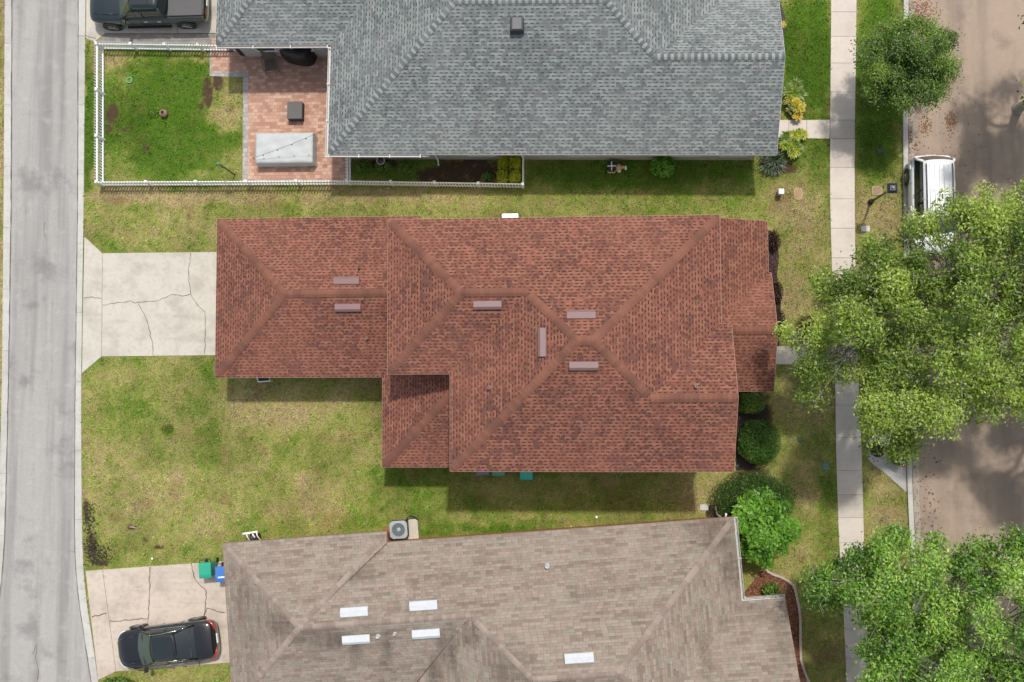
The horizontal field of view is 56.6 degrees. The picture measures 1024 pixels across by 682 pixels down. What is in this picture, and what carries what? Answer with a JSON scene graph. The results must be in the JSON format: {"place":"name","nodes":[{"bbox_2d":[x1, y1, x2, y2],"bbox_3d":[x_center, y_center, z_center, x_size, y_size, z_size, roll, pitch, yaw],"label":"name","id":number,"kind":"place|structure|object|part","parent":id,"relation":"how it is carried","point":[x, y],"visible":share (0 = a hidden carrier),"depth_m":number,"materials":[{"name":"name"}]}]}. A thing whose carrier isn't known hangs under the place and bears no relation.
{"place":"outdoors","nodes":[
{"label":"outdoors","id":0,"kind":"place"},
{"bbox_2d":[82,237,216,372],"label":"driveway","id":1,"kind":"structure","parent":0,"point":[149,304],"depth_m":46.29,"materials":[{"name":"concrete"}]},
{"bbox_2d":[86,0,216,41],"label":"driveway","id":2,"kind":"structure","parent":0,"point":[95,32],"depth_m":47.04,"materials":[{"name":"concrete"}]},
{"bbox_2d":[90,0,208,30],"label":"pickup truck","id":3,"kind":"object","parent":2,"relation":"on","point":[113,15],"visible":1,"depth_m":45.91,"materials":[{"name":"black paint"}]},
{"bbox_3d":[-17.816,-15.714,45.619,2.220,0.630,0.180,0,87,3],"label":"side window","id":4,"kind":"part","parent":3,"relation":"part of","materials":[{"name":"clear glass"}]},
{"bbox_3d":[-16.748,-16.486,45.571,0.320,0.640,1.668,0,87,3],"label":"rear window","id":5,"kind":"part","parent":3,"relation":"part of","materials":[{"name":"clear glass"}]},
{"bbox_2d":[86,561,229,679],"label":"driveway","id":6,"kind":"structure","parent":0,"point":[153,595],"depth_m":45.48,"materials":[{"name":"concrete"}]},
{"bbox_2d":[117,616,219,672],"bbox_3d":[-16.198,14.239,44.600,4.885,1.554,2.220,-8,86,3],"label":"parked car","id":7,"kind":"object","parent":6,"relation":"on","point":[145,647],"visible":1,"depth_m":44.20,"materials":[{"name":"black paint"}]},
{"bbox_3d":[-16.136,13.496,44.175,2.620,0.410,0.200,-8,86,3],"label":"side window","id":8,"kind":"part","parent":7,"relation":"part of","materials":[{"name":"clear glass"}]},
{"bbox_3d":[-15.946,14.880,44.087,2.620,0.410,0.200,-8,86,3],"label":"side window","id":9,"kind":"part","parent":7,"relation":"part of","materials":[{"name":"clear glass"}]},
{"bbox_3d":[-15.088,14.052,44.055,0.930,0.420,1.552,-8,86,3],"label":"rear window","id":10,"kind":"part","parent":7,"relation":"part of","materials":[{"name":"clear glass"}]},
{"bbox_2d":[198,557,218,578],"bbox_3d":[-14.317,10.678,44.885,0.605,1.085,0.861,-5,87,3],"label":"wheelie bin","id":11,"kind":"object","parent":6,"relation":"on","point":[206,569],"visible":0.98,"depth_m":44.37,"materials":[{"name":"plastic"}]},
{"bbox_2d":[215,562,224,581],"bbox_3d":[-13.523,10.843,44.824,0.605,1.092,0.861,-5,87,3],"label":"wheelie bin","id":12,"kind":"object","parent":6,"relation":"on","point":[219,573],"visible":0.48,"depth_m":44.30,"materials":[{"name":"plastic"}]},
{"bbox_2d":[212,38,348,179],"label":"patio","id":13,"kind":"structure","parent":0,"point":[272,93],"depth_m":46.43,"materials":[{"name":"red brick"}]},
{"bbox_2d":[259,50,279,73],"bbox_3d":[-11.769,-13.573,46.114,0.708,1.004,0.900,-8,86,3],"label":"patio chair","id":14,"kind":"object","parent":13,"relation":"on","point":[270,64],"visible":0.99,"depth_m":46.16,"materials":[{"name":"grey metal"}]},
{"bbox_2d":[255,133,317,166],"bbox_3d":[-10.920,-9.250,45.906,2.892,0.732,1.508,0,87,3],"label":"covered table","id":15,"kind":"object","parent":13,"relation":"on","point":[302,153],"visible":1,"depth_m":45.60,"materials":[{"name":"white fabric"}]},
{"bbox_2d":[253,130,322,159],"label":"string lights","id":16,"kind":"object","parent":13,"relation":"on","point":[287,145],"visible":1,"depth_m":44.70,"materials":[{"name":"black plastic"}]},
{"bbox_2d":[287,101,303,120],"bbox_3d":[-10.494,-11.145,46.142,0.740,0.460,0.860,0,87,3],"label":"ottoman","id":17,"kind":"object","parent":13,"relation":"on","point":[295,110],"visible":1,"depth_m":45.92,"materials":[{"name":"fabric"}]},
{"bbox_2d":[279,48,316,65],"bbox_3d":[-10.403,-13.998,45.964,1.712,1.136,1.095,0,87,3],"label":"covered grill","id":18,"kind":"object","parent":13,"relation":"on","point":[301,57],"visible":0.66,"depth_m":45.61,"materials":[{"name":"black fabric"}]},
{"bbox_2d":[0,0,918,681],"bbox_3d":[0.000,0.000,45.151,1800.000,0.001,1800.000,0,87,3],"label":"ground","id":19,"kind":"structure","parent":0,"point":[424,172],"depth_m":45.46,"materials":[{"name":"green plant"}]},
{"bbox_2d":[0,0,11,591],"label":"alley kerb","id":20,"kind":"structure","parent":19,"relation":"on","point":[7,188],"depth_m":46.85,"materials":[{"name":"concrete"}]},
{"bbox_2d":[0,0,11,589],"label":"kerb joint","id":21,"kind":"object","parent":20,"relation":"on","point":[9,286],"visible":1,"depth_m":46.75,"materials":[{"name":"grey concrete"}]},
{"bbox_2d":[0,0,90,681],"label":"alley","id":22,"kind":"structure","parent":19,"relation":"on","point":[41,635],"depth_m":46.49,"materials":[{"name":"grey asphalt"}]},
{"bbox_2d":[75,0,98,681],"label":"alley kerb","id":23,"kind":"structure","parent":19,"relation":"on","point":[78,442],"depth_m":46.36,"materials":[{"name":"concrete"}]},
{"bbox_2d":[74,0,91,681],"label":"kerb joint","id":24,"kind":"object","parent":23,"relation":"on","point":[75,347],"visible":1,"depth_m":46.38,"materials":[{"name":"grey concrete"}]},
{"bbox_2d":[93,42,104,186],"bbox_3d":[-20.184,-11.099,46.495,0.125,0.980,6.968,-2,87,3],"label":"picket fence","id":25,"kind":"object","parent":19,"relation":"on","point":[96,135],"visible":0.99,"depth_m":46.49,"materials":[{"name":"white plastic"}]},
{"bbox_2d":[83,502,116,565],"bbox_3d":[-19.856,9.286,45.783,1.791,0.202,3.098,0,87,3],"label":"ground cover","id":26,"kind":"object","parent":19,"relation":"on","point":[93,550],"visible":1,"depth_m":45.77,"materials":[{"name":"green plant"}]},
{"bbox_2d":[102,676,134,681],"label":"shrub","id":27,"kind":"object","parent":19,"relation":"on","point":[120,679],"visible":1,"depth_m":44.77,"materials":[{"name":"green plant"}]},
{"bbox_2d":[146,108,159,118],"bbox_3d":[-17.657,-11.215,46.775,0.712,0.175,0.569,0,87,3],"label":"weed patch","id":28,"kind":"object","parent":19,"relation":"on","point":[153,113],"visible":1,"depth_m":46.76,"materials":[{"name":"green plant"}]},
{"bbox_2d":[99,34,215,44],"bbox_3d":[-17.448,-14.980,47.050,6.240,0.072,0.546,2,87,4],"label":"paver strip","id":29,"kind":"object","parent":19,"relation":"on","point":[175,38],"visible":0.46,"depth_m":47.01,"materials":[{"name":"grey concrete"}]},
{"bbox_2d":[159,109,167,116],"bbox_3d":[-17.093,-11.167,46.618,0.380,0.370,0.374,0,87,3],"label":"clay pot","id":30,"kind":"object","parent":19,"relation":"on","point":[163,113],"visible":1,"depth_m":46.50,"materials":[{"name":"ceramic"}]},
{"bbox_2d":[96,41,236,51],"bbox_3d":[-16.850,-14.400,46.476,6.831,0.980,0.125,2,87,4],"label":"picket fence","id":31,"kind":"object","parent":19,"relation":"on","point":[133,46],"visible":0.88,"depth_m":46.49,"materials":[{"name":"white plastic"}]},
{"bbox_2d":[227,49,244,55],"bbox_3d":[-13.437,-14.184,46.147,0.616,1.000,0.440,0,87,3],"label":"hose reel","id":32,"kind":"object","parent":31,"relation":"attached to","point":[240,52],"visible":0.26,"depth_m":46.03,"materials":[{"name":"black metal"}]},
{"bbox_2d":[160,424,173,432],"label":"grass tuft","id":33,"kind":"object","parent":19,"relation":"on","point":[167,428],"visible":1,"depth_m":45.88,"materials":[{"name":"green plant"}]},
{"bbox_2d":[96,179,351,185],"bbox_3d":[-13.936,-7.645,45.926,12.333,0.980,0.125,0,87,3],"label":"picket fence","id":34,"kind":"object","parent":19,"relation":"on","point":[183,183],"visible":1,"depth_m":45.89,"materials":[{"name":"white plastic"}]},
{"bbox_2d":[216,162,235,174],"bbox_3d":[-13.604,-8.190,45.289,0.150,2.370,0.150,0,87,3],"label":"garden pole","id":35,"kind":"object","parent":19,"relation":"on","point":[218,163],"visible":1,"depth_m":45.02,"materials":[{"name":"green paint"}]},
{"bbox_2d":[242,531,261,539],"bbox_3d":[-12.222,9.258,44.933,0.723,0.866,0.582,-8,86,3],"label":"hose cart","id":36,"kind":"object","parent":19,"relation":"on","point":[256,535],"visible":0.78,"depth_m":44.79,"materials":[{"name":"white plastic"}]},
{"bbox_2d":[256,378,272,381],"bbox_3d":[-11.871,1.546,45.309,0.731,0.950,0.829,-4,87,3],"label":"lawn chair","id":37,"kind":"object","parent":19,"relation":"on","point":[263,379],"visible":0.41,"depth_m":45.32,"materials":[{"name":"plastic"}]},
{"bbox_2d":[210,46,344,183],"bbox_3d":[-11.340,-11.279,46.476,7.143,0.070,7.327,0,87,3],"label":"patio border","id":38,"kind":"object","parent":19,"relation":"on","point":[244,75],"visible":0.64,"depth_m":46.52,"materials":[{"name":"grey concrete"}]},
{"bbox_2d":[345,157,351,180],"bbox_3d":[-7.849,-8.279,45.592,0.125,0.980,1.324,-1,87,3],"label":"picket fence","id":39,"kind":"object","parent":19,"relation":"on","point":[349,165],"visible":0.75,"depth_m":45.74,"materials":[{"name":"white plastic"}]},
{"bbox_2d":[354,160,372,172],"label":"garden plant","id":40,"kind":"object","parent":19,"relation":"on","point":[363,164],"visible":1,"depth_m":45.77,"materials":[{"name":"green plant"}]},
{"bbox_2d":[376,157,384,164],"bbox_3d":[-6.301,-8.655,45.815,0.410,0.390,0.406,0,87,3],"label":"planter pot","id":41,"kind":"object","parent":19,"relation":"on","point":[379,160],"visible":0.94,"depth_m":45.65,"materials":[{"name":"ceramic"}]},
{"bbox_2d":[374,161,392,172],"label":"garden plant","id":42,"kind":"object","parent":19,"relation":"on","point":[386,167],"visible":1,"depth_m":45.73,"materials":[{"name":"green plant"}]},
{"bbox_2d":[381,525,397,539],"bbox_3d":[-5.530,9.060,44.986,1.237,0.040,0.890,-11,86,3],"label":"gravel patch","id":43,"kind":"object","parent":19,"relation":"on","point":[386,528],"visible":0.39,"depth_m":45.00,"materials":[{"name":"gravel"}]},
{"bbox_2d":[397,161,414,173],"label":"garden plant","id":44,"kind":"object","parent":19,"relation":"on","point":[410,168],"visible":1,"depth_m":45.65,"materials":[{"name":"green plant"}]},
{"bbox_2d":[398,519,418,539],"bbox_3d":[-4.923,8.910,44.927,1.000,0.120,0.950,-5,87,3],"label":"concrete pad","id":45,"kind":"object","parent":19,"relation":"on","point":[413,529],"visible":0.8,"depth_m":44.85,"materials":[{"name":"beige concrete"}]},
{"bbox_2d":[389,515,417,538],"bbox_3d":[-5.051,8.695,44.575,1.255,0.788,1.000,-5,87,3],"label":"air conditioner","id":46,"kind":"object","parent":45,"relation":"on","point":[399,529],"visible":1,"depth_m":44.24,"materials":[{"name":"metal"}]},
{"bbox_2d":[347,180,524,187],"bbox_3d":[-3.624,-7.495,45.293,8.437,0.980,0.125,2,87,4],"label":"picket fence","id":47,"kind":"object","parent":19,"relation":"on","point":[436,184],"visible":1,"depth_m":45.23,"materials":[{"name":"white plastic"}]},
{"bbox_2d":[476,472,488,474],"bbox_3d":[-1.328,5.798,44.367,0.605,1.085,0.861,0,87,3],"label":"wheelie bin","id":48,"kind":"object","parent":19,"relation":"on","point":[482,473],"visible":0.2,"depth_m":43.83,"materials":[{"name":"plastic"}]},
{"bbox_2d":[481,171,493,180],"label":"garden plant","id":49,"kind":"object","parent":19,"relation":"on","point":[488,176],"visible":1,"depth_m":45.45,"materials":[{"name":"green plant"}]},
{"bbox_2d":[215,215,777,471],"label":"house","id":50,"kind":"structure","parent":19,"relation":"on","point":[594,344],"depth_m":39.08,"materials":[{"name":"red"}]},
{"bbox_2d":[492,472,504,475],"bbox_3d":[-0.589,5.821,44.321,0.605,1.085,0.861,0,87,3],"label":"wheelie bin","id":51,"kind":"object","parent":19,"relation":"on","point":[498,473],"visible":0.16,"depth_m":43.79,"materials":[{"name":"plastic"}]},
{"bbox_2d":[215,0,784,165],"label":"house","id":52,"kind":"structure","parent":19,"relation":"on","point":[437,80],"depth_m":41.77,"materials":[{"name":"grey"}]},
{"bbox_2d":[255,48,277,51],"bbox_3d":[-11.828,-13.998,45.136,1.020,1.320,0.058,1,87,4],"label":"window","id":53,"kind":"structure","parent":52,"relation":"in","point":[269,49],"depth_m":45.63,"materials":[{"name":"grey"}]},
{"bbox_2d":[670,156,700,156],"bbox_3d":[8.038,-8.651,43.536,1.420,1.520,0.058,1,87,4],"label":"window","id":54,"kind":"structure","parent":52,"relation":"in","point":[670,156],"depth_m":44.23,"materials":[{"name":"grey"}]},
{"bbox_2d":[496,156,521,185],"bbox_3d":[-0.157,-8.128,45.136,1.284,1.006,1.484,0,87,3],"label":"shrub","id":55,"kind":"object","parent":19,"relation":"on","point":[514,173],"visible":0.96,"depth_m":44.83,"materials":[{"name":"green plant"}]},
{"bbox_2d":[500,213,520,217],"bbox_3d":[-0.076,-5.698,45.066,1.054,0.805,0.908,0,87,3],"label":"condenser unit","id":56,"kind":"object","parent":19,"relation":"on","point":[510,215],"visible":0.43,"depth_m":44.68,"materials":[{"name":"white metal"}]},
{"bbox_2d":[222,506,799,681],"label":"house","id":57,"kind":"structure","parent":19,"relation":"on","point":[661,601],"depth_m":40.73,"materials":[{"name":"brown"}]},
{"bbox_2d":[521,156,524,185],"bbox_3d":[0.523,-8.087,45.074,0.125,0.980,1.387,0,87,3],"label":"picket fence","id":58,"kind":"object","parent":19,"relation":"on","point":[523,167],"visible":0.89,"depth_m":44.82,"materials":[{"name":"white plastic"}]},
{"bbox_2d":[520,472,532,479],"bbox_3d":[0.693,5.986,44.234,0.605,1.085,0.861,0,87,3],"label":"wheelie bin","id":59,"kind":"object","parent":19,"relation":"on","point":[526,475],"visible":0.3,"depth_m":43.69,"materials":[{"name":"plastic"}]},
{"bbox_2d":[607,161,615,172],"bbox_3d":[4.718,-8.204,45.105,0.426,0.424,0.554,0,87,3],"label":"garden crate","id":60,"kind":"object","parent":19,"relation":"on","point":[611,166],"visible":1,"depth_m":44.92,"materials":[{"name":"plastic"}]},
{"bbox_2d":[616,164,626,172],"bbox_3d":[5.168,-8.217,45.076,0.539,0.430,0.407,-22,86,2],"label":"garden ornament","id":61,"kind":"object","parent":19,"relation":"on","point":[619,167],"visible":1,"depth_m":44.92,"materials":[{"name":"beige ceramic"}]},
{"bbox_2d":[649,156,676,177],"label":"shrub","id":62,"kind":"object","parent":19,"relation":"on","point":[662,166],"visible":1,"depth_m":44.30,"materials":[{"name":"green plant"}]},
{"bbox_2d":[700,504,707,510],"bbox_3d":[8.924,7.734,44.160,0.400,0.086,0.280,0,87,3],"label":"utility cover","id":63,"kind":"object","parent":19,"relation":"on","point":[703,507],"visible":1,"depth_m":44.12,"materials":[{"name":"white plastic"}]},
{"bbox_2d":[706,505,722,516],"bbox_3d":[9.493,8.199,44.133,0.911,0.080,1.233,0,87,3],"label":"mulch bed","id":64,"kind":"object","parent":19,"relation":"on","point":[709,512],"visible":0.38,"depth_m":44.12,"materials":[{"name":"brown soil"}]},
{"bbox_2d":[735,394,767,469],"bbox_3d":[11.168,4.244,44.250,1.503,0.080,3.538,0,87,3],"label":"mulch bed","id":65,"kind":"object","parent":19,"relation":"on","point":[745,416],"visible":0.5,"depth_m":44.23,"materials":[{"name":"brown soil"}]},
{"bbox_2d":[738,393,766,413],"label":"shrub","id":66,"kind":"object","parent":65,"relation":"on","point":[745,404],"visible":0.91,"depth_m":43.65,"materials":[{"name":"green plant"}]},
{"bbox_2d":[738,419,781,464],"bbox_3d":[11.316,4.609,43.433,2.016,1.629,2.098,0,87,3],"label":"shrub","id":67,"kind":"object","parent":65,"relation":"on","point":[754,440],"visible":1,"depth_m":43.06,"materials":[{"name":"green plant"}]},
{"bbox_2d":[710,470,797,516],"bbox_3d":[11.026,7.211,43.469,3.950,1.324,2.642,0,87,3],"label":"shrub","id":68,"kind":"object","parent":19,"relation":"on","point":[744,479],"visible":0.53,"depth_m":43.17,"materials":[{"name":"green plant"}]},
{"bbox_2d":[730,484,803,570],"bbox_3d":[11.126,8.242,42.608,3.412,3.017,3.396,39,90,5],"label":"leafy bush","id":69,"kind":"object","parent":19,"relation":"on","point":[768,528],"visible":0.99,"depth_m":41.60,"materials":[{"name":"green plant"}]},
{"bbox_2d":[757,149,786,178],"bbox_3d":[12.203,-8.480,44.596,1.522,0.630,1.769,0,87,3],"label":"garden plant","id":70,"kind":"object","parent":19,"relation":"on","point":[772,164],"visible":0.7,"depth_m":44.48,"materials":[{"name":"green plant"}]},
{"bbox_2d":[768,230,780,345],"bbox_3d":[12.130,-2.483,44.563,0.913,0.080,5.456,0,87,3],"label":"mulch bed","id":71,"kind":"object","parent":19,"relation":"on","point":[770,255],"visible":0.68,"depth_m":44.58,"materials":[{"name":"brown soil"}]},
{"bbox_2d":[768,229,780,251],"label":"shrub","id":72,"kind":"object","parent":71,"relation":"on","point":[774,239],"visible":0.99,"depth_m":44.34,"materials":[{"name":"brown plant"}]},
{"bbox_2d":[773,280,783,304],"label":"shrub","id":73,"kind":"object","parent":71,"relation":"on","point":[777,288],"visible":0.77,"depth_m":44.19,"materials":[{"name":"brown plant"}]},
{"bbox_2d":[776,308,784,327],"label":"shrub","id":74,"kind":"object","parent":71,"relation":"on","point":[779,317],"visible":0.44,"depth_m":44.10,"materials":[{"name":"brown plant"}]},
{"bbox_2d":[744,569,806,681],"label":"mulch bed","id":75,"kind":"object","parent":19,"relation":"on","point":[787,602],"visible":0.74,"depth_m":43.69,"materials":[{"name":"brown plant"}]},
{"bbox_2d":[762,581,781,594],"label":"shrub","id":76,"kind":"object","parent":75,"relation":"on","point":[768,588],"visible":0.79,"depth_m":43.37,"materials":[{"name":"green plant"}]},
{"bbox_2d":[777,189,783,195],"bbox_3d":[12.556,-6.949,44.498,0.260,0.570,0.260,0,87,3],"label":"utility pedestal","id":77,"kind":"object","parent":19,"relation":"on","point":[780,192],"visible":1,"depth_m":44.22,"materials":[{"name":"white plastic"}]},
{"bbox_2d":[779,0,784,36],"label":"mulch bed","id":78,"kind":"object","parent":19,"relation":"on","point":[782,20],"visible":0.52,"depth_m":45.19,"materials":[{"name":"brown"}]},
{"bbox_2d":[765,569,809,681],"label":"garden edging","id":79,"kind":"object","parent":19,"relation":"on","point":[800,621],"visible":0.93,"depth_m":43.55,"materials":[{"name":"concrete"}]},
{"bbox_2d":[778,127,809,159],"bbox_3d":[13.137,-9.337,44.535,1.314,0.731,1.772,22,88,4],"label":"garden plant","id":80,"kind":"object","parent":19,"relation":"on","point":[793,147],"visible":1,"depth_m":44.32,"materials":[{"name":"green plant"}]},
{"bbox_2d":[782,94,806,120],"bbox_3d":[13.295,-10.995,44.643,0.987,0.673,1.405,-38,85,1],"label":"garden plant","id":81,"kind":"object","parent":19,"relation":"on","point":[796,106],"visible":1,"depth_m":44.43,"materials":[{"name":"yellow plant"}]},
{"bbox_2d":[783,77,808,100],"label":"garden plant","id":82,"kind":"object","parent":19,"relation":"on","point":[795,89],"visible":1,"depth_m":44.49,"materials":[{"name":"green plant"}]},
{"bbox_2d":[794,188,802,199],"bbox_3d":[13.460,-6.927,44.707,0.400,0.062,0.580,0,87,3],"label":"utility cover","id":83,"kind":"object","parent":19,"relation":"on","point":[798,192],"visible":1,"depth_m":44.68,"materials":[{"name":"beige concrete"}]},
{"bbox_2d":[779,120,829,138],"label":"walkway","id":84,"kind":"structure","parent":19,"relation":"on","point":[818,129],"depth_m":44.82,"materials":[{"name":"concrete"}]},
{"bbox_2d":[776,346,832,363],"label":"walkway","id":85,"kind":"structure","parent":19,"relation":"on","point":[784,358],"depth_m":44.30,"materials":[{"name":"concrete"}]},
{"bbox_2d":[822,463,828,469],"bbox_3d":[14.502,5.800,43.939,0.320,0.066,0.360,0,87,3],"label":"utility cover","id":86,"kind":"object","parent":19,"relation":"on","point":[824,465],"visible":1,"depth_m":43.91,"materials":[{"name":"teal plastic"}]},
{"bbox_2d":[861,226,869,231],"bbox_3d":[16.517,-5.238,44.416,0.400,0.086,0.280,0,87,3],"label":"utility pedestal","id":87,"kind":"object","parent":19,"relation":"on","point":[865,228],"visible":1,"depth_m":44.38,"materials":[{"name":"white metal"}]},
{"bbox_2d":[871,186,881,194],"bbox_3d":[17.082,-7.043,44.494,0.500,0.062,0.420,0,87,3],"label":"utility cover","id":88,"kind":"object","parent":19,"relation":"on","point":[875,190],"visible":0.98,"depth_m":44.47,"materials":[{"name":"beige concrete"}]},
{"bbox_2d":[876,147,884,154],"bbox_3d":[17.297,-8.919,44.587,0.360,0.056,0.300,-23,86,2],"label":"utility cover","id":89,"kind":"object","parent":19,"relation":"on","point":[880,151],"visible":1,"depth_m":44.56,"materials":[{"name":"black metal"}]},
{"bbox_2d":[868,183,897,204],"bbox_3d":[16.682,-6.590,42.898,0.460,3.200,0.460,0,87,3],"label":"street lamp","id":90,"kind":"object","parent":19,"relation":"on","point":[892,188],"visible":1,"depth_m":41.46,"materials":[{"name":"black metal"}]},
{"bbox_2d":[867,436,906,491],"bbox_3d":[17.252,5.641,43.801,1.772,0.085,2.605,0,87,3],"label":"concrete pad","id":91,"kind":"object","parent":19,"relation":"on","point":[897,476],"visible":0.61,"depth_m":43.73,"materials":[{"name":"grey concrete"}]},
{"bbox_2d":[870,442,883,456],"bbox_3d":[16.859,5.018,43.812,0.680,0.020,0.680,0,87,3],"label":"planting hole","id":92,"kind":"object","parent":91,"relation":"on","point":[879,449],"visible":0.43,"depth_m":43.80,"materials":[{"name":"brown soil"}]},
{"bbox_2d":[887,456,908,466],"bbox_3d":[17.638,5.396,43.359,0.618,0.888,0.498,30,89,5],"label":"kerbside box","id":93,"kind":"object","parent":91,"relation":"on","point":[899,464],"visible":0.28,"depth_m":42.94,"materials":[{"name":"metal"}]},
{"bbox_2d":[771,175,1023,475],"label":"oak tree","id":94,"kind":"object","parent":19,"relation":"on","point":[875,336],"visible":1,"depth_m":36.01,"materials":[{"name":"green plant"}]},
{"bbox_2d":[791,517,1023,681],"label":"oak tree","id":95,"kind":"object","parent":19,"relation":"on","point":[903,650],"visible":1,"depth_m":36.10,"materials":[{"name":"green plant"}]},
{"bbox_2d":[849,3,966,116],"bbox_3d":[17.252,-11.955,41.979,5.223,5.754,5.004,0,87,3],"label":"tree","id":96,"kind":"object","parent":19,"relation":"on","point":[905,67],"visible":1,"depth_m":40.38,"materials":[{"name":"green plant"}]},
{"bbox_2d":[903,0,918,618],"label":"street kerb","id":97,"kind":"structure","parent":19,"relation":"on","point":[909,466],"depth_m":44.25,"materials":[{"name":"concrete"}]},
{"bbox_2d":[1011,12,1023,114],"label":"street tree","id":98,"kind":"object","parent":19,"relation":"on","point":[1017,108],"visible":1,"depth_m":43.92,"materials":[{"name":"green plant"}]},
{"bbox_2d":[830,0,868,681],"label":"sidewalk","id":99,"kind":"structure","parent":0,"point":[842,220],"depth_m":44.44,"materials":[{"name":"concrete"}]},
{"bbox_2d":[912,0,1023,681],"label":"street","id":100,"kind":"structure","parent":0,"point":[978,473],"depth_m":44.22,"materials":[{"name":"asphalt"}]},
{"bbox_2d":[909,0,926,671],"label":"street gutter","id":101,"kind":"object","parent":100,"relation":"on","point":[916,464],"visible":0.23,"depth_m":43.68,"materials":[{"name":"concrete"}]},
{"bbox_2d":[904,155,962,253],"bbox_3d":[19.235,-6.284,43.438,2.380,1.848,4.545,0,87,3],"label":"parked van","id":102,"kind":"object","parent":100,"relation":"on","point":[925,176],"visible":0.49,"depth_m":42.76,"materials":[{"name":"white paint"}]},
{"bbox_3d":[18.429,-6.690,43.044,0.200,0.630,3.350,0,87,3],"label":"side window","id":103,"kind":"part","parent":102,"relation":"part of","materials":[{"name":"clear glass"}]},
{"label":"rear window","id":104,"kind":"part","parent":102,"relation":"part of","materials":[{"name":"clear glass"}]},
{"bbox_2d":[888,0,985,600],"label":"fallen leaves","id":105,"kind":"object","parent":100,"relation":"on","point":[951,118],"visible":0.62,"depth_m":44.49,"materials":[{"name":"brown plant"}]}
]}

